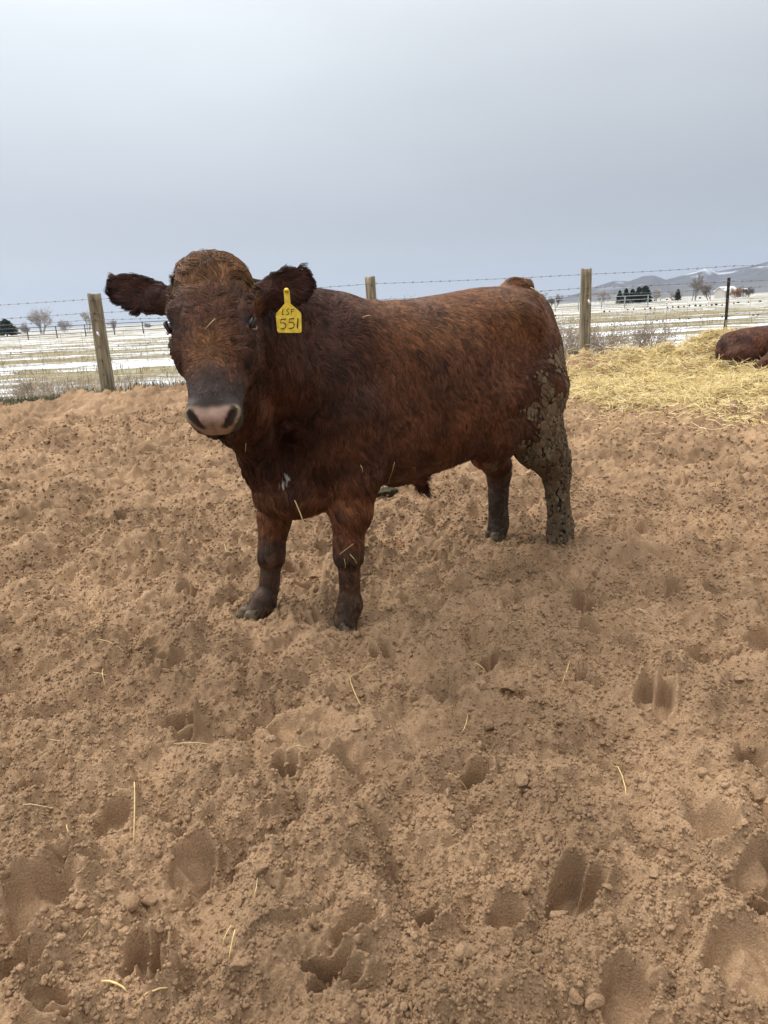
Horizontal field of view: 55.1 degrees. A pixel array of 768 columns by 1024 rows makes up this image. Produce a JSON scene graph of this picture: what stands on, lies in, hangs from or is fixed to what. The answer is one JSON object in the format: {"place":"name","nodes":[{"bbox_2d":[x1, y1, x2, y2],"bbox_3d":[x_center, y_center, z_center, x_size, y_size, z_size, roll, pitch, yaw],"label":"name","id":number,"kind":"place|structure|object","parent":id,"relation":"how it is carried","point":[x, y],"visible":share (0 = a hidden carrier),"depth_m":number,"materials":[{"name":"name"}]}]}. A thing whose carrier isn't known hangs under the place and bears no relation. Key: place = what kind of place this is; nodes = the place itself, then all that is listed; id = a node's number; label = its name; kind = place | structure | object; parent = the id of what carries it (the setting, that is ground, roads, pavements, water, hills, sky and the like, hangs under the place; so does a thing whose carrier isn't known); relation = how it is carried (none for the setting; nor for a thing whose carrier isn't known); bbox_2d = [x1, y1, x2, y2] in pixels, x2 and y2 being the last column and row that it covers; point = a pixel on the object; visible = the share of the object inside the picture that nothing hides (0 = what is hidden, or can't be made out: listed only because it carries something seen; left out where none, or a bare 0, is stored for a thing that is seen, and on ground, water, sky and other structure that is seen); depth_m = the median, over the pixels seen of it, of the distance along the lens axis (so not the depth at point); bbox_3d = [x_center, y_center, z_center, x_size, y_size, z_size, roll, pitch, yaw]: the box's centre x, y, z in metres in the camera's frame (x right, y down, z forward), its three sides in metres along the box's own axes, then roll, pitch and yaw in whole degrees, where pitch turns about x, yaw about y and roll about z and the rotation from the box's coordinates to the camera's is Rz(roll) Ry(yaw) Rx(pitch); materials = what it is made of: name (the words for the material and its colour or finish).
{"place":"outdoors","nodes":[
{"label":"outdoors","id":0,"kind":"place"},
{"bbox_2d":[0,348,767,1023],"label":"ground","id":1,"kind":"structure","parent":0,"point":[736,950],"depth_m":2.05,"materials":[{"name":"brown soil"}]},
{"bbox_2d":[43,594,50,599],"bbox_3d":[-1.396,0.355,3.057,0.027,0.024,0.040,-7,2,15],"label":"dirt clod","id":2,"kind":"object","parent":1,"relation":"on","point":[47,597],"visible":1,"depth_m":3.05,"materials":[{"name":"brown soil"}]},
{"bbox_2d":[101,980,127,991],"bbox_3d":[-0.477,0.838,1.305,0.054,0.011,0.008,2,16,17],"label":"straw stalk","id":3,"kind":"object","parent":1,"relation":"on","point":[116,983],"visible":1,"depth_m":1.30,"materials":[{"name":"beige plant"}]},
{"bbox_2d":[115,893,139,912],"bbox_3d":[-0.528,0.796,1.507,0.068,0.028,0.045,6,27,45],"label":"dirt clod","id":4,"kind":"object","parent":1,"relation":"on","point":[131,902],"visible":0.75,"depth_m":1.49,"materials":[{"name":"brown soil"}]},
{"bbox_2d":[133,781,134,846],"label":"straw stalk","id":5,"kind":"object","parent":1,"relation":"on","point":[134,814],"visible":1,"depth_m":1.70,"materials":[{"name":"beige plant"}]},
{"bbox_2d":[142,894,157,906],"bbox_3d":[-0.490,0.814,1.540,0.031,0.020,0.030,1,18,-9],"label":"dirt clod","id":6,"kind":"object","parent":1,"relation":"on","point":[148,899],"visible":1,"depth_m":1.53,"materials":[{"name":"brown soil"}]},
{"bbox_2d":[134,986,181,1005],"bbox_3d":[-0.394,0.840,1.283,0.080,0.022,0.005,-8,16,-18],"label":"straw stalk","id":7,"kind":"object","parent":1,"relation":"on","point":[156,989],"visible":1,"depth_m":1.28,"materials":[{"name":"beige plant"}]},
{"bbox_2d":[228,929,235,961],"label":"straw stalk","id":8,"kind":"object","parent":1,"relation":"on","point":[231,944],"visible":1,"depth_m":1.31,"materials":[{"name":"beige plant"}]},
{"bbox_2d":[0,345,658,405],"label":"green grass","id":9,"kind":"structure","parent":1,"relation":"on","point":[14,400],"depth_m":10.38,"materials":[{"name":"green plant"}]},
{"bbox_2d":[103,248,575,631],"bbox_3d":[0.003,-0.267,2.893,0.722,1.354,2.072,11,21,42],"label":"bull","id":10,"kind":"object","parent":1,"relation":"on","point":[325,404],"visible":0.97,"depth_m":2.59,"materials":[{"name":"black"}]},
{"bbox_2d":[276,288,301,332],"bbox_3d":[-0.266,-0.558,2.042,0.070,0.122,0.020,-4,15,-2],"label":"ear tag","id":11,"kind":"object","parent":10,"relation":"hanging from","point":[288,317],"visible":1,"depth_m":2.04,"materials":[{"name":"plastic"}]},
{"bbox_2d":[294,500,305,528],"bbox_3d":[-0.292,0.009,2.555,0.040,0.102,0.006,5,17,28],"label":"straw stalk","id":12,"kind":"object","parent":10,"relation":"hanging from","point":[300,513],"visible":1,"depth_m":2.55,"materials":[{"name":"beige plant"}]},
{"bbox_2d":[1,398,763,810],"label":"straw litter","id":13,"kind":"object","parent":1,"relation":"on","point":[209,744],"visible":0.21,"depth_m":2.36,"materials":[{"name":"beige plant"}]},
{"bbox_2d":[0,455,767,1023],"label":"dirt lumps","id":14,"kind":"object","parent":1,"relation":"on","point":[574,997],"visible":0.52,"depth_m":1.55,"materials":[{"name":"brown soil"}]},
{"bbox_2d":[0,264,767,393],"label":"wire fence","id":15,"kind":"object","parent":1,"relation":"on","point":[102,352],"visible":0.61,"depth_m":10.56,"materials":[{"name":"brown"}]},
{"bbox_2d":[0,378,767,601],"bbox_3d":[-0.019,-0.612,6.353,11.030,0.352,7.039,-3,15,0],"label":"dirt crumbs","id":16,"kind":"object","parent":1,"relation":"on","point":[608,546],"visible":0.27,"depth_m":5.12,"materials":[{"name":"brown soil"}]},
{"bbox_2d":[377,487,398,497],"bbox_3d":[0.017,-0.111,4.436,0.118,0.080,0.172,3,12,34],"label":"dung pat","id":17,"kind":"object","parent":1,"relation":"on","point":[390,491],"visible":0.7,"depth_m":4.39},
{"bbox_2d":[409,866,421,876],"bbox_3d":[0.070,0.772,1.581,0.036,0.018,0.025,7,18,33],"label":"dirt clod","id":18,"kind":"object","parent":1,"relation":"on","point":[414,871],"visible":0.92,"depth_m":1.58,"materials":[{"name":"brown soil"}]},
{"bbox_2d":[454,942,476,960],"bbox_3d":[0.141,0.766,1.285,0.042,0.025,0.030,-11,25,-30],"label":"dirt clod","id":19,"kind":"object","parent":1,"relation":"on","point":[465,950],"visible":1,"depth_m":1.28,"materials":[{"name":"brown soil"}]},
{"bbox_2d":[514,771,528,786],"bbox_3d":[0.327,0.636,1.746,0.031,0.024,0.040,-6,15,-10],"label":"dirt clod","id":20,"kind":"object","parent":1,"relation":"on","point":[521,778],"visible":1,"depth_m":1.74,"materials":[{"name":"brown soil"}]},
{"bbox_2d":[585,992,605,1011],"bbox_3d":[0.360,0.840,1.261,0.038,0.021,0.027,-13,16,-37],"label":"dirt clod","id":21,"kind":"object","parent":1,"relation":"on","point":[594,1000],"visible":1,"depth_m":1.26,"materials":[{"name":"brown soil"}]},
{"bbox_2d":[612,766,626,805],"bbox_3d":[0.554,0.628,1.721,0.008,0.031,0.155,-1,15,6],"label":"straw stalk","id":22,"kind":"object","parent":1,"relation":"on","point":[622,778],"visible":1,"depth_m":1.71,"materials":[{"name":"beige plant"}]},
{"bbox_2d":[564,316,767,441],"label":"straw bedding","id":23,"kind":"object","parent":1,"relation":"on","point":[693,373],"visible":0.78,"depth_m":8.59,"materials":[{"name":"beige plant"}]},
{"bbox_2d":[715,325,767,371],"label":"bull","id":24,"kind":"object","parent":23,"relation":"on","point":[751,343],"visible":0.84,"depth_m":9.16,"materials":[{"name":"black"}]},
{"bbox_2d":[0,292,767,402],"bbox_3d":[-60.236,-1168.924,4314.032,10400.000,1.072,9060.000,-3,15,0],"label":"field","id":25,"kind":"structure","parent":0,"point":[133,364],"depth_m":39.49,"materials":[{"name":"white snow"}]},
{"bbox_2d":[0,319,20,335],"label":"conifer","id":26,"kind":"object","parent":25,"relation":"on","point":[7,324],"visible":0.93,"depth_m":172.65,"materials":[{"name":"green plant"}]},
{"bbox_2d":[14,322,29,334],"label":"bare tree","id":27,"kind":"object","parent":25,"relation":"on","point":[24,327],"visible":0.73,"depth_m":178.18,"materials":[{"name":"grey plant"}]},
{"bbox_2d":[11,376,46,396],"bbox_3d":[-5.809,-2.007,12.028,0.559,0.443,0.477,9,19,36],"label":"dry bush","id":28,"kind":"object","parent":25,"relation":"on","point":[25,384],"visible":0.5,"depth_m":11.94,"materials":[{"name":"brown plant"}]},
{"bbox_2d":[25,306,53,333],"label":"bare tree","id":29,"kind":"object","parent":25,"relation":"on","point":[36,320],"visible":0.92,"depth_m":181.84,"materials":[{"name":"grey plant"}]},
{"bbox_2d":[55,319,72,332],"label":"bare tree","id":30,"kind":"object","parent":25,"relation":"on","point":[62,324],"visible":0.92,"depth_m":202.18,"materials":[{"name":"grey plant"}]},
{"bbox_2d":[0,320,167,339],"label":"rail fence","id":31,"kind":"object","parent":25,"relation":"on","point":[84,328],"visible":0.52,"depth_m":91.69,"materials":[{"name":"grey paint"}]},
{"bbox_2d":[80,309,90,331],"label":"bare tree","id":32,"kind":"object","parent":25,"relation":"on","point":[84,316],"visible":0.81,"depth_m":192.26,"materials":[{"name":"grey plant"}]},
{"bbox_2d":[106,320,116,326],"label":"bare tree","id":33,"kind":"object","parent":25,"relation":"on","point":[113,321],"visible":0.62,"depth_m":206.90,"materials":[{"name":"grey plant"}]},
{"bbox_2d":[0,342,675,400],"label":"dry weeds","id":34,"kind":"object","parent":25,"relation":"on","point":[40,388],"visible":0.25,"depth_m":11.77,"materials":[{"name":"brown plant"}]},
{"bbox_2d":[548,294,562,306],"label":"bare tree","id":35,"kind":"object","parent":25,"relation":"on","point":[551,301],"visible":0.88,"depth_m":221.27,"materials":[{"name":"grey plant"}]},
{"bbox_2d":[556,317,607,355],"bbox_3d":[3.103,-2.757,11.952,0.951,0.942,1.201,11,20,41],"label":"dry bush","id":36,"kind":"object","parent":25,"relation":"on","point":[570,346],"visible":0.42,"depth_m":11.82,"materials":[{"name":"beige plant"}]},
{"bbox_2d":[595,290,611,303],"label":"bare tree","id":37,"kind":"object","parent":25,"relation":"on","point":[601,293],"visible":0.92,"depth_m":231.13,"materials":[{"name":"grey plant"}]},
{"bbox_2d":[569,317,637,353],"bbox_3d":[3.575,-2.716,11.795,1.142,0.901,1.222,9,20,38],"label":"dry bush","id":38,"kind":"object","parent":25,"relation":"on","point":[600,347],"visible":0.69,"depth_m":11.66,"materials":[{"name":"beige plant"}]},
{"bbox_2d":[555,294,665,311],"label":"rail fence","id":39,"kind":"object","parent":25,"relation":"on","point":[578,302],"visible":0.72,"depth_m":101.32,"materials":[{"name":"grey paint"}]},
{"bbox_2d":[615,290,622,304],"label":"conifer","id":40,"kind":"object","parent":25,"relation":"on","point":[619,298],"visible":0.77,"depth_m":173.22,"materials":[{"name":"green plant"}]},
{"bbox_2d":[620,288,630,303],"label":"conifer","id":41,"kind":"object","parent":25,"relation":"on","point":[626,295],"visible":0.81,"depth_m":171.31,"materials":[{"name":"green plant"}]},
{"bbox_2d":[628,289,636,302],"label":"conifer","id":42,"kind":"object","parent":25,"relation":"on","point":[633,292],"visible":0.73,"depth_m":175.06,"materials":[{"name":"green plant"}]},
{"bbox_2d":[632,287,646,302],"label":"conifer","id":43,"kind":"object","parent":25,"relation":"on","point":[639,291],"visible":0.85,"depth_m":172.99,"materials":[{"name":"green plant"}]},
{"bbox_2d":[637,286,652,302],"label":"conifer","id":44,"kind":"object","parent":25,"relation":"on","point":[645,289],"visible":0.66,"depth_m":176.46,"materials":[{"name":"green plant"}]},
{"bbox_2d":[612,296,692,350],"bbox_3d":[4.311,-2.844,11.694,1.448,1.128,1.281,-3,15,0],"label":"dry bush","id":45,"kind":"object","parent":25,"relation":"on","point":[639,337],"visible":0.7,"depth_m":11.62,"materials":[{"name":"beige plant"}]},
{"bbox_2d":[652,289,664,301],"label":"bare tree","id":46,"kind":"object","parent":25,"relation":"on","point":[657,291],"visible":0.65,"depth_m":221.42,"materials":[{"name":"grey plant"}]},
{"bbox_2d":[669,290,685,300],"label":"bare tree","id":47,"kind":"object","parent":25,"relation":"on","point":[672,294],"visible":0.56,"depth_m":231.57,"materials":[{"name":"grey plant"}]},
{"bbox_2d":[674,289,681,300],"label":"conifer","id":48,"kind":"object","parent":25,"relation":"on","point":[677,296],"visible":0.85,"depth_m":192.68,"materials":[{"name":"green plant"}]},
{"bbox_2d":[688,271,708,300],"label":"bare tree","id":49,"kind":"object","parent":25,"relation":"on","point":[698,286],"visible":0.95,"depth_m":163.67,"materials":[{"name":"grey plant"}]},
{"bbox_2d":[700,283,713,299],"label":"bare tree","id":50,"kind":"object","parent":25,"relation":"on","point":[706,292],"visible":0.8,"depth_m":168.78,"materials":[{"name":"grey plant"}]},
{"bbox_2d":[713,286,735,297],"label":"farm building","id":51,"kind":"structure","parent":25,"relation":"on","point":[720,292],"depth_m":249.84,"materials":[{"name":"grey paint"}]},
{"bbox_2d":[729,288,742,297],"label":"bare tree","id":52,"kind":"object","parent":25,"relation":"on","point":[738,292],"visible":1,"depth_m":192.41,"materials":[{"name":"brown plant"}]},
{"bbox_2d":[729,288,747,297],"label":"farm building","id":53,"kind":"structure","parent":25,"relation":"on","point":[740,295],"depth_m":239.80,"materials":[{"name":"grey paint"}]},
{"bbox_2d":[739,286,755,297],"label":"bare tree","id":54,"kind":"object","parent":25,"relation":"on","point":[748,292],"visible":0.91,"depth_m":202.33,"materials":[{"name":"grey plant"}]},
{"bbox_2d":[0,0,767,330],"label":"sky","id":55,"kind":"structure","parent":0,"point":[395,142],"materials":[{"name":"grey"}]},
{"bbox_2d":[547,262,767,303],"bbox_3d":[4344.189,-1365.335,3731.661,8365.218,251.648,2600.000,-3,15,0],"label":"hills","id":56,"kind":"structure","parent":0,"point":[748,276],"depth_m":3814.38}
]}

